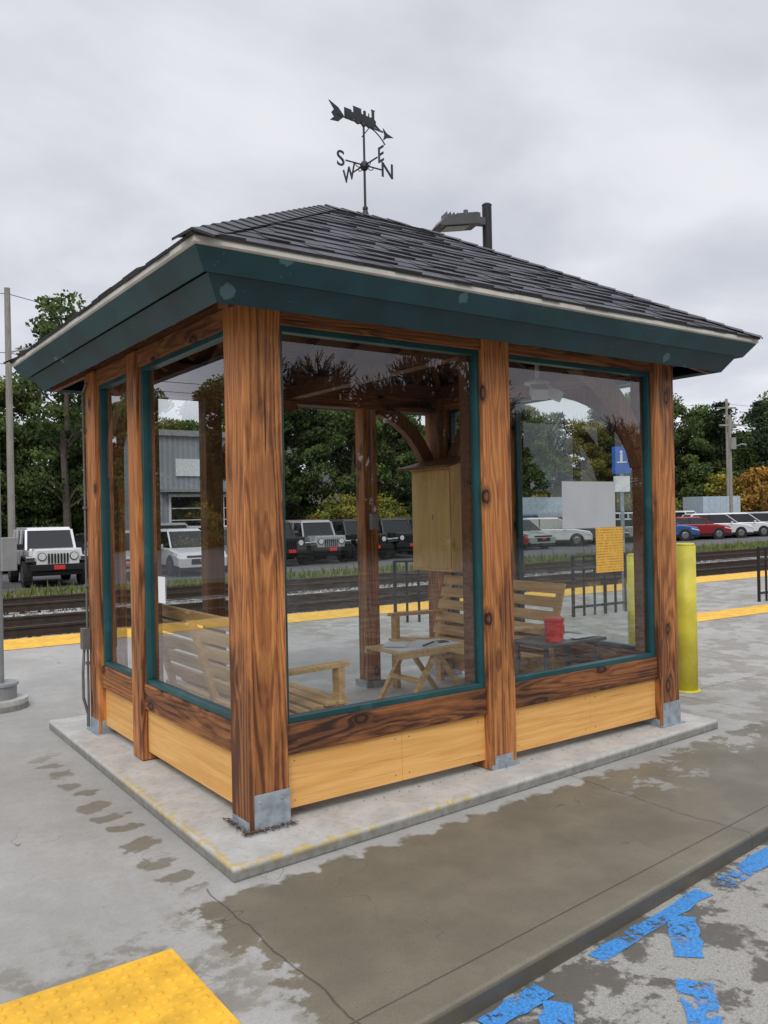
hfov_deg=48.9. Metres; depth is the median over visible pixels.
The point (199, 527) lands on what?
parked car
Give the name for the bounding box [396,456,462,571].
plywood cabinet
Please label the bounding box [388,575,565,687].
wooden bench
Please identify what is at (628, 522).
parked car
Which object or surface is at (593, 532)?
parked car
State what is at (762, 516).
parked car
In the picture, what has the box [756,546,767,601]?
black railing
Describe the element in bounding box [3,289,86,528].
deciduous tree
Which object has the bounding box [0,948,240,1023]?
tactile paving panel
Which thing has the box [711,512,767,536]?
parked car
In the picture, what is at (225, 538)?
parked car
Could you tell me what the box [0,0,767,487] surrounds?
sky
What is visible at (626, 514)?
parked off road vehicle
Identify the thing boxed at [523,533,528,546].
parked car
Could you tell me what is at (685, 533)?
parked car
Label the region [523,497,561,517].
box trailer
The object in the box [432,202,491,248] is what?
street lamp
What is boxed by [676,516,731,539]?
parked car
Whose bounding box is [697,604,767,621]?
tactile platform strip
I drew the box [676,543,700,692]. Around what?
yellow bollard
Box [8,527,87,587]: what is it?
parked off road vehicle
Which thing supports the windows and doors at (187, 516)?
attached to the walls
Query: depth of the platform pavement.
4.01 m
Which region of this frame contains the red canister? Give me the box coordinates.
[543,616,564,641]
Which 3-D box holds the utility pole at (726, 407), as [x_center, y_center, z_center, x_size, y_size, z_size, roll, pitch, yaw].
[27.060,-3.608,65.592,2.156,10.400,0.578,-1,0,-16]
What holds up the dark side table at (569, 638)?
on the concrete pad
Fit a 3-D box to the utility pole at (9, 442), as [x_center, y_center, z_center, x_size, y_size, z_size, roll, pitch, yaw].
[-12.720,-2.826,30.215,1.498,10.300,0.260,-1,0,-20]
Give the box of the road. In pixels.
[462,841,767,1023]
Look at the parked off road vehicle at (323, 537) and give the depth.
35.20 m
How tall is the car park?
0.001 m
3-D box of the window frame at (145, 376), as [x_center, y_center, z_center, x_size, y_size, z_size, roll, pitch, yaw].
[0.006,0.059,6.384,3.498,2.117,2.482,-1,0,-35]
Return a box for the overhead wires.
[0,293,767,426]
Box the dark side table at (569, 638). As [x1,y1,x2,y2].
[514,631,606,674]
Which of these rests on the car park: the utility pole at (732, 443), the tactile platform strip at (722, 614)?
the utility pole at (732, 443)
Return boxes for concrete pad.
[49,663,717,882]
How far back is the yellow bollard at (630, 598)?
10.00 m
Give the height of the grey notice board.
0.325 m
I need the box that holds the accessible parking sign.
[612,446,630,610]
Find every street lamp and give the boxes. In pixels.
[0,487,28,713]
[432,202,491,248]
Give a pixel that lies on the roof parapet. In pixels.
(163, 432)
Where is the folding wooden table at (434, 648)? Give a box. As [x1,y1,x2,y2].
[365,636,463,698]
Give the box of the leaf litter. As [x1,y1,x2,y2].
[223,727,654,835]
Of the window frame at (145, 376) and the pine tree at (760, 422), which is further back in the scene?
the pine tree at (760, 422)
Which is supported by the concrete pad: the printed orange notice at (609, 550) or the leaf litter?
the leaf litter
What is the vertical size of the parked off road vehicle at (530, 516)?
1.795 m
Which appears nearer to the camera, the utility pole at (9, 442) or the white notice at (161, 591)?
the white notice at (161, 591)
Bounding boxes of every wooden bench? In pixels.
[162,604,349,714]
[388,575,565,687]
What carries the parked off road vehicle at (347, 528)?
on the car park
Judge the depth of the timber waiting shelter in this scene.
5.36 m
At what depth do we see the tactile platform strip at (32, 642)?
14.36 m
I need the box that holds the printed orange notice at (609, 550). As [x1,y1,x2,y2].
[595,527,623,572]
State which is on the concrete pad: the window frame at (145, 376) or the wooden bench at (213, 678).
the wooden bench at (213, 678)
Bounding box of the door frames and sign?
[168,459,226,524]
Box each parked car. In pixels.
[74,533,87,552]
[84,530,129,574]
[161,528,227,576]
[188,525,226,529]
[224,527,227,566]
[523,518,555,548]
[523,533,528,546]
[527,517,592,546]
[555,528,629,544]
[591,518,632,542]
[629,523,699,541]
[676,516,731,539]
[681,513,753,538]
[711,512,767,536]
[732,512,767,535]
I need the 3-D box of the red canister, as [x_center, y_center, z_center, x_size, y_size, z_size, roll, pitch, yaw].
[1.291,0.890,6.400,0.159,0.179,0.160,-1,0,10]
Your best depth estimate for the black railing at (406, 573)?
13.03 m
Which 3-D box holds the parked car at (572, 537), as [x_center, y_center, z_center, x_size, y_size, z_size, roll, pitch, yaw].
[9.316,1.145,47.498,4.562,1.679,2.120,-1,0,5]
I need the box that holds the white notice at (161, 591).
[158,576,165,603]
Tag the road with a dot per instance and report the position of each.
(635, 983)
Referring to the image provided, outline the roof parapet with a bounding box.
[80,429,225,491]
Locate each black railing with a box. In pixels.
[393,559,427,621]
[571,552,633,616]
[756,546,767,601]
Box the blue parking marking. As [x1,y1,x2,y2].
[477,846,767,1023]
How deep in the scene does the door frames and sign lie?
44.56 m
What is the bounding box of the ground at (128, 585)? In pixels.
[3,541,765,596]
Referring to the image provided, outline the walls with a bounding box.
[85,434,225,529]
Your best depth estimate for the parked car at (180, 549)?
29.55 m
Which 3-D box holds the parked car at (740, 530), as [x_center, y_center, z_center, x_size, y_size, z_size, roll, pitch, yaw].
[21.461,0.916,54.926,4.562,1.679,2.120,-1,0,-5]
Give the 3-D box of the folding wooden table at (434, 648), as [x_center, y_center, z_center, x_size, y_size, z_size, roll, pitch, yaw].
[0.337,1.383,7.378,0.870,0.506,0.522,-1,0,-35]
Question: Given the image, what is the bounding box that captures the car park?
[2,534,767,591]
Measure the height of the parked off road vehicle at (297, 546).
1.795 m
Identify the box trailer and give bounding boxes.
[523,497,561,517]
[683,496,740,512]
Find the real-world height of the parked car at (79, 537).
1.509 m
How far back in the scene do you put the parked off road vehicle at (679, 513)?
59.26 m
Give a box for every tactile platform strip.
[4,570,767,649]
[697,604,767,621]
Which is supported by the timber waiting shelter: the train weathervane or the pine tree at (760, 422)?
the train weathervane
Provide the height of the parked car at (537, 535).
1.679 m
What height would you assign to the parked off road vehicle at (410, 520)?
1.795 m
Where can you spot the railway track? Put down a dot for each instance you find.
(40, 616)
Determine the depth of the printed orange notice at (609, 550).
6.03 m
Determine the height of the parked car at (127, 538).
1.679 m
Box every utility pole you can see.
[4,287,29,536]
[717,399,741,495]
[719,415,746,512]
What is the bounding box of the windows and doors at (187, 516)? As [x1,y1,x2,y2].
[171,497,226,525]
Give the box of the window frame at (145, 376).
[99,325,654,723]
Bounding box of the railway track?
[3,548,767,639]
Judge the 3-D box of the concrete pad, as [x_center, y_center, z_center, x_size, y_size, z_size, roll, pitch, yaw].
[-0.055,1.669,6.535,4.115,0.072,3.579,-1,0,-35]
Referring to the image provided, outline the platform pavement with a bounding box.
[0,571,767,1023]
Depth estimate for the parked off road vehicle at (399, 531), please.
38.53 m
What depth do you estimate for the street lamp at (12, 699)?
7.59 m
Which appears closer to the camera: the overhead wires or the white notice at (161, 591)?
the white notice at (161, 591)
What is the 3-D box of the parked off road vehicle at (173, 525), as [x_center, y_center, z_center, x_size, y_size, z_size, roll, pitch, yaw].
[-10.147,1.394,37.834,2.000,1.795,4.390,-1,0,-34]
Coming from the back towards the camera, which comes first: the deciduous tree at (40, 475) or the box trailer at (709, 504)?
the box trailer at (709, 504)
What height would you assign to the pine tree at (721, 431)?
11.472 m
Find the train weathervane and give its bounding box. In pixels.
[328,99,392,216]
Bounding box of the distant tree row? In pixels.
[0,375,767,537]
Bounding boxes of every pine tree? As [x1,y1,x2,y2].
[690,401,754,495]
[738,400,767,474]
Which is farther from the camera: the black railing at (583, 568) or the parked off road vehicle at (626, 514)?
the parked off road vehicle at (626, 514)
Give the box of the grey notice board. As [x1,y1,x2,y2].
[562,481,615,528]
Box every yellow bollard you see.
[626,553,634,644]
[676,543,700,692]
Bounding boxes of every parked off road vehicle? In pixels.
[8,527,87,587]
[161,523,187,528]
[286,520,351,563]
[286,521,311,564]
[322,519,393,560]
[378,518,412,557]
[396,517,412,553]
[523,514,538,517]
[615,512,632,519]
[675,511,695,516]
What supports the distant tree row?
on the ground at (128, 585)
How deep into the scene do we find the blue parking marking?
3.33 m
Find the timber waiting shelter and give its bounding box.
[3,204,762,836]

